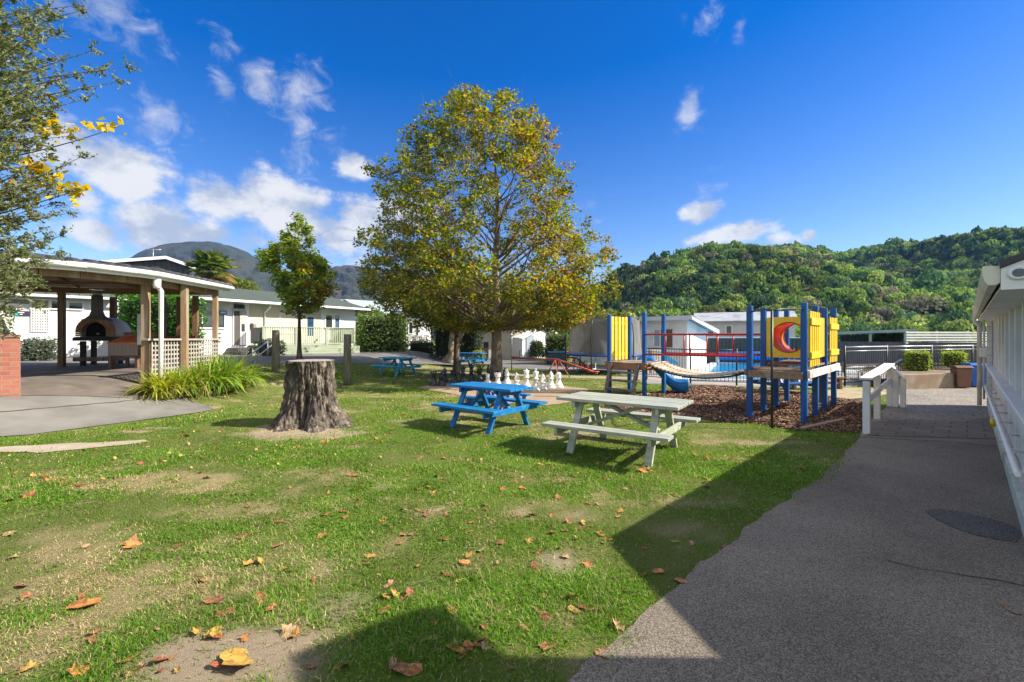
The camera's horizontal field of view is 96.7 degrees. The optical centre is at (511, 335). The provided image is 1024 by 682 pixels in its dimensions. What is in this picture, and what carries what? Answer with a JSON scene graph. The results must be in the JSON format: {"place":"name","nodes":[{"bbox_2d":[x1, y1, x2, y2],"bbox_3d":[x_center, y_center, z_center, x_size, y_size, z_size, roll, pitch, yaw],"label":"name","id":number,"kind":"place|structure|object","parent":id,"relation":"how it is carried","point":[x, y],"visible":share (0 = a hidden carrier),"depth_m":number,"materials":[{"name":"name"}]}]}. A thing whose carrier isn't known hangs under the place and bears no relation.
{"place":"outdoors","nodes":[
{"label":"outdoors","id":0,"kind":"place"},
{"bbox_2d":[20,363,207,398],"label":"shelter floor","id":1,"kind":"structure","parent":0,"point":[88,379],"depth_m":10.57,"materials":[{"name":"beige concrete"}]},
{"bbox_2d":[0,320,20,395],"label":"brick wall","id":2,"kind":"structure","parent":1,"relation":"on","point":[10,366],"depth_m":8.60,"materials":[{"name":"red brick"}]},
{"bbox_2d":[72,288,131,365],"bbox_3d":[-13.786,-0.295,15.445,1.447,2.550,1.887,0,0,-24],"label":"pizza oven","id":3,"kind":"object","parent":1,"relation":"on","point":[95,325],"visible":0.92,"depth_m":14.88,"materials":[{"name":"grey"}]},
{"bbox_2d":[107,332,156,367],"bbox_3d":[-11.567,0.432,13.835,1.000,1.095,0.710,0,0,0],"label":"counter","id":4,"kind":"object","parent":1,"relation":"on","point":[125,346],"visible":0.71,"depth_m":13.53,"materials":[{"name":"brown wood"}]},
{"bbox_2d":[130,241,291,291],"bbox_3d":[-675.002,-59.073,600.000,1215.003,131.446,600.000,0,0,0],"label":"hill","id":5,"kind":"structure","parent":0,"point":[182,251],"depth_m":504.60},
{"bbox_2d":[23,350,632,371],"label":"road","id":6,"kind":"structure","parent":0,"point":[421,358],"depth_m":23.03,"materials":[{"name":"grey asphalt"}]},
{"bbox_2d":[462,330,484,357],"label":"dark shrub","id":7,"kind":"object","parent":6,"relation":"on","point":[473,342],"visible":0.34,"depth_m":28.27,"materials":[{"name":"green plant"}]},
{"bbox_2d":[528,339,547,357],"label":"round bush","id":8,"kind":"object","parent":6,"relation":"on","point":[536,348],"visible":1,"depth_m":26.21,"materials":[{"name":"green plant"}]},
{"bbox_2d":[546,351,566,363],"bbox_3d":[2.546,1.265,26.485,1.080,0.770,1.130,0,0,-6],"label":"wheelie bin","id":9,"kind":"object","parent":6,"relation":"on","point":[555,354],"visible":0.7,"depth_m":26.03,"materials":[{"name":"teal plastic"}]},
{"bbox_2d":[302,265,539,335],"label":"hill","id":10,"kind":"structure","parent":0,"point":[346,281],"depth_m":400.67,"materials":[{"name":"green plant"}]},
{"bbox_2d":[0,337,986,681],"bbox_3d":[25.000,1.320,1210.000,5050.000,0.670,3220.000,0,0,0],"label":"lawn","id":11,"kind":"structure","parent":0,"point":[268,639],"depth_m":3.81,"materials":[{"name":"green plant"}]},
{"bbox_2d":[20,336,56,360],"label":"grey shrub","id":12,"kind":"object","parent":11,"relation":"on","point":[36,349],"visible":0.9,"depth_m":17.77,"materials":[{"name":"green plant"}]},
{"bbox_2d":[0,286,128,356],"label":"white block","id":13,"kind":"structure","parent":11,"relation":"on","point":[31,322],"depth_m":21.14,"materials":[{"name":"white paint"}]},
{"bbox_2d":[3,298,30,305],"bbox_3d":[-22.068,-1.532,20.307,0.080,0.318,0.853,0,0,42],"label":"window","id":14,"kind":"structure","parent":13,"relation":"in","point":[20,300],"depth_m":20.35,"materials":[{"name":"grey glass"}]},
{"bbox_2d":[68,301,83,309],"bbox_3d":[-20.793,-1.434,21.701,0.080,0.413,0.568,0,0,42],"label":"window","id":15,"kind":"structure","parent":13,"relation":"in","point":[72,305],"depth_m":21.70,"materials":[{"name":"glass"}]},
{"bbox_2d":[0,0,141,345],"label":"leaved tree","id":16,"kind":"object","parent":11,"relation":"on","point":[12,101],"visible":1,"depth_m":4.41,"materials":[{"name":"green plant"}]},
{"bbox_2d":[0,96,126,213],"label":"yellow leaved vine","id":17,"kind":"object","parent":16,"relation":"attached to","point":[78,188],"visible":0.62,"depth_m":5.00,"materials":[{"name":"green plant"}]},
{"bbox_2d":[0,439,145,452],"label":"old paving strip","id":18,"kind":"object","parent":11,"relation":"on","point":[48,448],"visible":0.99,"depth_m":6.75,"materials":[{"name":"concrete"}]},
{"bbox_2d":[66,597,101,608],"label":"dry leaf","id":19,"kind":"object","parent":11,"relation":"on","point":[88,602],"visible":1,"depth_m":2.79,"materials":[{"name":"orange plant"}]},
{"bbox_2d":[0,361,232,435],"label":"shelter slab","id":20,"kind":"structure","parent":11,"relation":"on","point":[43,418],"depth_m":8.68,"materials":[{"name":"concrete"}]},
{"bbox_2d":[0,250,234,384],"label":"open shelter","id":21,"kind":"object","parent":20,"relation":"on","point":[82,276],"visible":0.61,"depth_m":11.93,"materials":[{"name":"wood"}]},
{"bbox_2d":[118,367,195,400],"bbox_3d":[-8.077,1.081,10.376,1.763,0.842,1.503,0,0,-30],"label":"strap leaf plant","id":22,"kind":"object","parent":20,"relation":"on","point":[154,386],"visible":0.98,"depth_m":10.24,"materials":[{"name":"green plant"}]},
{"bbox_2d":[116,534,141,547],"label":"dry leaf","id":23,"kind":"object","parent":11,"relation":"on","point":[132,540],"visible":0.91,"depth_m":3.58,"materials":[{"name":"orange plant"}]},
{"bbox_2d":[100,249,199,315],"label":"gabled building","id":24,"kind":"structure","parent":11,"relation":"on","point":[167,263],"depth_m":34.61,"materials":[{"name":"tile"}]},
{"bbox_2d":[112,294,208,357],"bbox_3d":[-16.333,-0.437,21.215,3.769,3.297,2.609,0,0,5],"label":"bright hedge","id":25,"kind":"object","parent":11,"relation":"on","point":[131,309],"visible":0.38,"depth_m":20.50,"materials":[{"name":"green plant"}]},
{"bbox_2d":[144,362,222,400],"bbox_3d":[-7.831,1.074,10.957,1.869,0.962,1.734,0,0,-17],"label":"strap leaf plant","id":26,"kind":"object","parent":11,"relation":"on","point":[198,390],"visible":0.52,"depth_m":10.76,"materials":[{"name":"green plant"}]},
{"bbox_2d":[183,248,242,286],"bbox_3d":[-22.378,-2.637,33.967,3.908,7.591,3.672,0,0,0],"label":"palm tree","id":27,"kind":"object","parent":11,"relation":"on","point":[214,264],"visible":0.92,"depth_m":33.35,"materials":[{"name":"green plant"}]},
{"bbox_2d":[166,354,259,399],"bbox_3d":[-7.697,0.998,11.516,2.462,1.148,2.156,0,0,0],"label":"strap leaf plant","id":28,"kind":"object","parent":11,"relation":"on","point":[219,377],"visible":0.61,"depth_m":11.37,"materials":[{"name":"green plant"}]},
{"bbox_2d":[186,351,273,399],"bbox_3d":[-7.603,0.971,12.097,2.364,1.230,2.412,0,0,-44],"label":"strap leaf plant","id":29,"kind":"object","parent":11,"relation":"on","point":[236,369],"visible":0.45,"depth_m":11.95,"materials":[{"name":"green plant"}]},
{"bbox_2d":[220,647,253,664],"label":"dry leaf","id":30,"kind":"object","parent":11,"relation":"on","point":[228,658],"visible":0.98,"depth_m":2.32,"materials":[{"name":"yellow plant"}]},
{"bbox_2d":[115,288,370,354],"bbox_3d":[-15.978,-0.785,28.549,8.400,4.270,12.198,0,0,29],"label":"office cabin","id":31,"kind":"object","parent":11,"relation":"on","point":[242,312],"visible":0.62,"depth_m":25.94,"materials":[{"name":"white metal"}]},
{"bbox_2d":[199,309,225,328],"bbox_3d":[-15.726,-0.874,23.541,0.080,0.985,1.755,0,0,29],"label":"window","id":32,"kind":"structure","parent":31,"relation":"in","point":[222,317],"depth_m":23.67,"materials":[{"name":"white paint"}]},
{"bbox_2d":[234,311,239,344],"bbox_3d":[-14.997,-0.429,24.811,0.006,1.863,0.294,0,0,29],"label":"open doorway","id":33,"kind":"structure","parent":31,"relation":"in","point":[236,313],"depth_m":24.81,"materials":[{"name":"white wood"}]},
{"bbox_2d":[240,311,246,344],"bbox_3d":[-14.823,-0.434,25.103,0.030,1.885,0.367,0,0,29],"label":"door","id":34,"kind":"structure","parent":31,"relation":"in","point":[243,334],"depth_m":25.10,"materials":[{"name":"white wood"}]},
{"bbox_2d":[232,276,261,290],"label":"bush","id":35,"kind":"object","parent":11,"relation":"on","point":[245,284],"visible":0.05,"depth_m":44.57,"materials":[{"name":"green plant"}]},
{"bbox_2d":[236,359,273,386],"bbox_3d":[-7.514,1.069,12.763,1.811,0.878,1.564,0,0,0],"label":"strap leaf plant","id":36,"kind":"object","parent":11,"relation":"on","point":[250,374],"visible":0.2,"depth_m":12.72,"materials":[{"name":"green plant"}]},
{"bbox_2d":[251,338,287,356],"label":"grey shrub","id":37,"kind":"object","parent":11,"relation":"on","point":[264,347],"visible":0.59,"depth_m":21.74,"materials":[{"name":"green plant"}]},
{"bbox_2d":[272,330,279,373],"bbox_3d":[-7.856,0.542,15.138,0.245,1.469,0.242,0,0,0],"label":"round post","id":38,"kind":"object","parent":11,"relation":"on","point":[275,351],"visible":0.95,"depth_m":15.04,"materials":[{"name":"grey wood"}]},
{"bbox_2d":[279,618,300,636],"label":"dry leaf","id":39,"kind":"object","parent":11,"relation":"on","point":[290,627],"visible":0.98,"depth_m":2.53,"materials":[{"name":"beige plant"}]},
{"bbox_2d":[251,212,340,358],"bbox_3d":[-9.291,-2.162,19.743,3.542,6.465,3.133,0,0,0],"label":"young maple","id":40,"kind":"object","parent":11,"relation":"on","point":[295,259],"visible":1,"depth_m":19.13,"materials":[{"name":"green plant"}]},
{"bbox_2d":[248,326,359,355],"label":"fence","id":41,"kind":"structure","parent":11,"relation":"on","point":[336,337],"depth_m":24.62,"materials":[{"name":"green paint"}]},
{"bbox_2d":[269,359,354,432],"bbox_3d":[-3.692,1.062,8.500,1.489,1.235,1.610,0,0,-34],"label":"tree stump","id":42,"kind":"object","parent":11,"relation":"on","point":[309,404],"visible":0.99,"depth_m":8.18,"materials":[{"name":"brown wood"}]},
{"bbox_2d":[343,334,351,384],"bbox_3d":[-5.521,0.821,15.271,0.258,1.757,0.254,0,0,0],"label":"round post","id":43,"kind":"object","parent":11,"relation":"on","point":[347,380],"visible":0.91,"depth_m":15.16,"materials":[{"name":"grey wood"}]},
{"bbox_2d":[343,299,397,343],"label":"house","id":44,"kind":"structure","parent":11,"relation":"on","point":[363,303],"depth_m":55.26,"materials":[{"name":"white paint"}]},
{"bbox_2d":[354,311,409,351],"bbox_3d":[-8.387,-0.157,29.421,3.551,2.774,3.802,0,0,-16],"label":"clipped hedge","id":45,"kind":"object","parent":11,"relation":"on","point":[376,332],"visible":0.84,"depth_m":28.11,"materials":[{"name":"green plant"}]},
{"bbox_2d":[370,356,424,376],"bbox_3d":[-4.801,1.277,19.109,1.561,0.759,1.604,0,0,33],"label":"picnic table","id":46,"kind":"object","parent":11,"relation":"on","point":[398,366],"visible":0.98,"depth_m":18.92,"materials":[{"name":"blue paint"}]},
{"bbox_2d":[391,662,422,675],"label":"dry leaf","id":47,"kind":"object","parent":11,"relation":"on","point":[402,667],"visible":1,"depth_m":2.24,"materials":[{"name":"brown plant"}]},
{"bbox_2d":[393,300,430,348],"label":"white cottage","id":48,"kind":"structure","parent":11,"relation":"on","point":[421,332],"depth_m":34.48,"materials":[{"name":"paint"}]},
{"bbox_2d":[408,339,435,353],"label":"hedge","id":49,"kind":"object","parent":11,"relation":"on","point":[421,346],"visible":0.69,"depth_m":29.71,"materials":[{"name":"green plant"}]},
{"bbox_2d":[353,243,501,373],"bbox_3d":[-3.382,-1.157,20.045,5.854,5.773,5.547,0,0,25],"label":"plane tree","id":50,"kind":"object","parent":11,"relation":"on","point":[456,362],"visible":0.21,"depth_m":19.17,"materials":[{"name":"green plant"}]},
{"bbox_2d":[5,363,856,482],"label":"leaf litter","id":51,"kind":"object","parent":11,"relation":"on","point":[547,405],"visible":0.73,"depth_m":7.25,"materials":[{"name":"brown plant"}]},
{"bbox_2d":[389,253,504,363],"bbox_3d":[-3.144,-1.714,27.556,7.811,7.185,9.212,0,0,0],"label":"old tree","id":52,"kind":"object","parent":11,"relation":"on","point":[448,358],"visible":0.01,"depth_m":26.57,"materials":[{"name":"brown plant"}]},
{"bbox_2d":[426,327,469,358],"bbox_3d":[-3.748,0.131,28.253,2.016,2.536,2.960,0,0,26],"label":"clipped hedge","id":53,"kind":"object","parent":11,"relation":"on","point":[442,343],"visible":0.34,"depth_m":27.40,"materials":[{"name":"green plant"}]},
{"bbox_2d":[452,352,490,367],"bbox_3d":[-2.150,1.279,24.200,1.509,0.759,1.554,0,0,25],"label":"picnic table","id":54,"kind":"object","parent":11,"relation":"on","point":[475,359],"visible":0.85,"depth_m":24.10,"materials":[{"name":"blue paint"}]},
{"bbox_2d":[339,76,624,378],"bbox_3d":[-1.067,-4.146,17.699,10.451,11.753,9.912,0,0,23],"label":"plane tree","id":55,"kind":"object","parent":11,"relation":"on","point":[565,300],"visible":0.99,"depth_m":15.69,"materials":[{"name":"green plant"}]},
{"bbox_2d":[431,381,546,433],"bbox_3d":[-0.400,1.279,8.300,1.510,0.759,1.514,0,0,39],"label":"picnic table","id":56,"kind":"object","parent":11,"relation":"on","point":[500,391],"visible":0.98,"depth_m":8.15,"materials":[{"name":"blue paint"}]},
{"bbox_2d":[478,312,522,359],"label":"beige house","id":57,"kind":"structure","parent":11,"relation":"on","point":[506,344],"depth_m":31.32,"materials":[{"name":"beige paint"}]},
{"bbox_2d":[418,379,587,404],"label":"chess ground","id":58,"kind":"structure","parent":11,"relation":"on","point":[549,396],"depth_m":13.42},
{"bbox_2d":[405,370,647,379],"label":"footpath","id":59,"kind":"structure","parent":11,"relation":"on","point":[594,377],"depth_m":18.40,"materials":[{"name":"grey concrete"}]},
{"bbox_2d":[512,326,558,359],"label":"white gabled house","id":60,"kind":"structure","parent":11,"relation":"on","point":[523,340],"depth_m":31.01,"materials":[{"name":"white paint"}]},
{"bbox_2d":[510,350,599,376],"bbox_3d":[1.638,1.130,17.997,4.136,1.062,0.879,0,0,40],"label":"seesaw","id":61,"kind":"object","parent":11,"relation":"on","point":[558,360],"visible":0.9,"depth_m":17.83,"materials":[{"name":"red paint"}]},
{"bbox_2d":[544,331,570,361],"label":"clipped hedge","id":62,"kind":"object","parent":11,"relation":"on","point":[555,342],"visible":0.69,"depth_m":29.22,"materials":[{"name":"green plant"}]},
{"bbox_2d":[569,307,633,338],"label":"bush","id":63,"kind":"object","parent":11,"relation":"on","point":[615,313],"visible":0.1,"depth_m":43.03,"materials":[{"name":"green plant"}]},
{"bbox_2d":[565,317,641,374],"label":"shed","id":64,"kind":"structure","parent":11,"relation":"on","point":[589,339],"depth_m":19.37,"materials":[{"name":"grey paint"}]},
{"bbox_2d":[541,391,700,466],"bbox_3d":[1.601,1.279,6.550,1.748,0.759,1.694,0,0,35],"label":"picnic table","id":65,"kind":"object","parent":11,"relation":"on","point":[653,436],"visible":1,"depth_m":6.38,"materials":[{"name":"green paint"}]},
{"bbox_2d":[572,315,718,369],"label":"pool house","id":66,"kind":"structure","parent":11,"relation":"on","point":[685,324],"depth_m":22.66,"materials":[{"name":"white paint"}]},
{"bbox_2d":[653,329,660,346],"bbox_3d":[7.357,0.113,23.121,0.080,0.936,0.442,0,0,-43],"label":"window","id":67,"kind":"structure","parent":66,"relation":"in","point":[656,338],"depth_m":23.12,"materials":[{"name":"white glass"}]},
{"bbox_2d":[602,385,873,432],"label":"bark chips","id":68,"kind":"object","parent":11,"relation":"on","point":[701,395],"visible":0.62,"depth_m":10.03,"materials":[{"name":"brown wood"}]},
{"bbox_2d":[604,312,688,395],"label":"play tower","id":69,"kind":"structure","parent":68,"relation":"on","point":[629,364],"depth_m":12.85,"materials":[{"name":"blue paint"}]},
{"bbox_2d":[753,378,811,389],"bbox_3d":[7.819,1.344,13.199,1.208,0.629,1.283,0,0,-20],"label":"picnic table","id":70,"kind":"object","parent":68,"relation":"on","point":[757,381],"visible":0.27,"depth_m":12.86,"materials":[{"name":"blue paint"}]},
{"bbox_2d":[744,303,839,428],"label":"play tower","id":71,"kind":"structure","parent":68,"relation":"on","point":[775,337],"depth_m":9.36,"materials":[{"name":"blue paint"}]},
{"bbox_2d":[645,333,759,378],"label":"play bridge","id":72,"kind":"structure","parent":71,"relation":"attached to","point":[665,367],"depth_m":10.78,"materials":[{"name":"brown wood"}]},
{"bbox_2d":[800,418,844,430],"bbox_3d":[5.720,1.620,8.354,1.550,0.060,0.090,0,0,-32],"label":"edge log","id":73,"kind":"object","parent":68,"relation":"on","point":[822,423],"visible":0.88,"depth_m":8.28,"materials":[{"name":"wood"}]},
{"bbox_2d":[694,311,796,336],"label":"grey house","id":74,"kind":"structure","parent":11,"relation":"on","point":[728,322],"depth_m":35.03,"materials":[{"name":"white paint"}]},
{"bbox_2d":[707,337,799,362],"bbox_3d":[13.883,0.897,26.939,6.797,1.635,0.190,0,0,12],"label":"green fence","id":75,"kind":"object","parent":11,"relation":"on","point":[726,343],"visible":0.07,"depth_m":27.01,"materials":[{"name":"metal"}]},
{"bbox_2d":[557,310,986,344],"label":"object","id":76,"kind":"object","parent":11,"relation":"on","point":[963,323],"visible":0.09,"depth_m":73.40,"materials":[{"name":"green plant"}]},
{"bbox_2d":[790,376,844,389],"bbox_3d":[9.345,1.445,14.025,1.600,0.410,0.310,0,0,0],"label":"log bench","id":77,"kind":"object","parent":11,"relation":"on","point":[839,382],"visible":0.41,"depth_m":13.89,"materials":[{"name":"brown wood"}]},
{"bbox_2d":[820,341,976,366],"bbox_3d":[18.736,1.000,22.948,0.150,1.430,7.121,0,0,-29],"label":"board fence","id":78,"kind":"object","parent":11,"relation":"on","point":[852,355],"visible":0.27,"depth_m":23.00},
{"bbox_2d":[844,344,986,385],"bbox_3d":[15.399,0.995,16.630,9.774,1.350,0.261,0,0,-20],"label":"pool fence","id":79,"kind":"object","parent":11,"relation":"on","point":[931,348],"visible":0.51,"depth_m":16.07,"materials":[{"name":"black metal"}]},
{"bbox_2d":[899,373,956,388],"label":"retaining wall","id":80,"kind":"structure","parent":11,"relation":"on","point":[930,381],"depth_m":14.17,"materials":[{"name":"concrete"}]},
{"bbox_2d":[905,331,986,352],"bbox_3d":[21.602,0.700,22.332,5.132,1.900,0.095,0,0,-7],"label":"slatted screen","id":81,"kind":"object","parent":11,"relation":"on","point":[966,337],"visible":0.45,"depth_m":22.23,"materials":[{"name":"white paint"}]},
{"bbox_2d":[949,365,973,387],"bbox_3d":[14.219,1.290,14.416,0.432,0.720,0.498,0,0,20],"label":"wheelie bin","id":82,"kind":"object","parent":11,"relation":"on","point":[963,375],"visible":0.79,"depth_m":14.24,"materials":[{"name":"brown plastic"}]},
{"bbox_2d":[962,363,986,386],"bbox_3d":[14.976,1.260,14.713,0.475,0.780,0.538,0,0,17],"label":"wheelie bin","id":83,"kind":"object","parent":11,"relation":"on","point":[974,378],"visible":0.31,"depth_m":14.54,"materials":[{"name":"blue plastic"}]},
{"bbox_2d":[972,252,1023,536],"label":"white building","id":84,"kind":"structure","parent":11,"relation":"on","point":[999,302],"depth_m":5.45,"materials":[{"name":"paint"}]},
{"bbox_2d":[0,0,1023,289],"label":"sky","id":85,"kind":"structure","parent":0,"point":[840,125],"materials":[{"name":"blue"}]},
{"bbox_2d":[638,363,885,387],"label":"pool paving","id":86,"kind":"structure","parent":0,"point":[657,380],"depth_m":16.05,"materials":[{"name":"concrete"}]},
{"bbox_2d":[637,350,678,373],"bbox_3d":[6.146,1.100,19.500,1.900,1.000,0.300,0,0,0],"label":"toy slide","id":87,"kind":"object","parent":86,"relation":"on","point":[659,359],"visible":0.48,"depth_m":19.35,"materials":[{"name":"blue plastic"}]},
{"bbox_2d":[674,375,809,381],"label":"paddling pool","id":88,"kind":"structure","parent":86,"relation":"in","point":[740,378],"depth_m":16.37,"materials":[{"name":"plastic"}]},
{"bbox_2d":[647,347,845,385],"bbox_3d":[7.772,1.045,15.558,6.296,1.250,1.219,0,0,23],"label":"pool fence","id":89,"kind":"object","parent":86,"relation":"on","point":[737,350],"visible":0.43,"depth_m":15.29,"materials":[{"name":"black metal"}]},
{"bbox_2d":[716,351,808,363],"bbox_3d":[15.642,1.270,26.100,7.630,0.760,0.509,0,0,3],"label":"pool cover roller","id":90,"kind":"object","parent":86,"relation":"on","point":[734,358],"visible":0.22,"depth_m":26.06,"materials":[{"name":"blue plastic"}]},
{"bbox_2d":[698,362,885,374],"bbox_3d":[15.136,1.610,23.200,14.560,0.080,7.980,0,0,0],"label":"pool coping","id":91,"kind":"object","parent":86,"relation":"on","point":[712,364],"visible":0.21,"depth_m":22.60,"materials":[{"name":"white concrete"}]},
{"bbox_2d":[828,329,915,341],"bbox_3d":[20.257,0.700,25.794,3.813,2.100,5.000,0,0,40],"label":"carport","id":92,"kind":"object","parent":86,"relation":"on","point":[861,338],"visible":0.27,"depth_m":24.65,"materials":[{"name":"green paint"}]},
{"bbox_2d":[873,332,909,341],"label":"window","id":93,"kind":"structure","parent":92,"relation":"in","point":[892,337],"depth_m":25.66,"materials":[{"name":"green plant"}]},
{"bbox_2d":[708,364,859,371],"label":"pool water","id":94,"kind":"structure","parent":0,"point":[718,368],"depth_m":23.46,"materials":[{"name":"blue liquid"}]},
{"bbox_2d":[567,417,1023,681],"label":"path","id":95,"kind":"structure","parent":0,"point":[817,586],"depth_m":2.92,"materials":[{"name":"grey asphalt"}]},
{"bbox_2d":[867,419,995,438],"bbox_3d":[7.415,1.631,8.104,1.666,0.001,3.093,0,0,44],"label":"paver band","id":96,"kind":"object","parent":95,"relation":"on","point":[939,428],"visible":0.93,"depth_m":8.01,"materials":[{"name":"grey concrete"}]},
{"bbox_2d":[924,509,1020,540],"bbox_3d":[4.043,1.633,3.956,0.559,0.001,0.681,0,0,0],"label":"tar patch","id":97,"kind":"object","parent":95,"relation":"on","point":[980,525],"visible":1,"depth_m":3.94,"materials":[{"name":"grey asphalt"}]},
{"bbox_2d":[666,237,1021,323],"bbox_3d":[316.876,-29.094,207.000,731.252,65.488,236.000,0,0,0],"label":"wooded hill","id":98,"kind":"structure","parent":0,"point":[968,256],"depth_m":189.56,"materials":[{"name":"green plant"}]},
{"bbox_2d":[592,252,669,311],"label":"dark pines","id":99,"kind":"object","parent":98,"relation":"on","point":[643,289],"visible":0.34,"depth_m":143.92,"materials":[{"name":"green plant"}]},
{"bbox_2d":[552,240,986,330],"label":"hillside bush","id":100,"kind":"object","parent":98,"relation":"on","point":[724,276],"visible":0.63,"depth_m":114.02,"materials":[{"name":"green plant"}]},
{"bbox_2d":[594,225,1023,301],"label":"hillside bush","id":101,"kind":"object","parent":98,"relation":"on","point":[890,255],"visible":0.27,"depth_m":195.87,"materials":[{"name":"green plant"}]},
{"bbox_2d":[828,387,885,398],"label":"earth bank","id":102,"kind":"structure","parent":0,"point":[851,392],"depth_m":13.10,"materials":[{"name":"soil"}]},
{"bbox_2d":[855,368,949,373],"bbox_3d":[15.455,1.210,16.201,7.957,0.001,2.845,0,0,-13],"label":"garden bed","id":103,"kind":"object","parent":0,"point":[938,370],"visible":0.23,"depth_m":15.46,"materials":[{"name":"soil"}]},
{"bbox_2d":[842,362,949,372],"bbox_3d":[14.303,1.120,16.585,5.418,0.360,0.118,0,0,-12],"label":"garden edging","id":104,"kind":"object","parent":103,"relation":"on","point":[849,368],"visible":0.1,"depth_m":16.14,"materials":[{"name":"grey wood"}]},
{"bbox_2d":[901,349,932,370],"bbox_3d":[14.085,0.853,15.837,0.793,0.837,0.656,0,0,18],"label":"clipped cube","id":105,"kind":"object","parent":103,"relation":"on","point":[916,360],"visible":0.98,"depth_m":15.68,"materials":[{"name":"green plant"}]},
{"bbox_2d":[938,350,969,366],"bbox_3d":[15.929,0.861,16.399,0.696,0.738,0.655,0,0,11],"label":"clipped cube","id":106,"kind":"object","parent":103,"relation":"on","point":[955,357],"visible":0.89,"depth_m":16.23,"materials":[{"name":"green plant"}]},
{"bbox_2d":[860,387,989,436],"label":"yard paving","id":107,"kind":"structure","parent":0,"point":[955,404],"depth_m":10.58,"materials":[{"name":"grey concrete"}]},
{"bbox_2d":[859,363,905,433],"bbox_3d":[7.474,1.156,9.115,0.394,1.028,4.315,0,0,44],"label":"white handrail","id":108,"kind":"object","parent":107,"relation":"on","point":[894,389],"visible":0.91,"depth_m":8.99,"materials":[{"name":"paint"}]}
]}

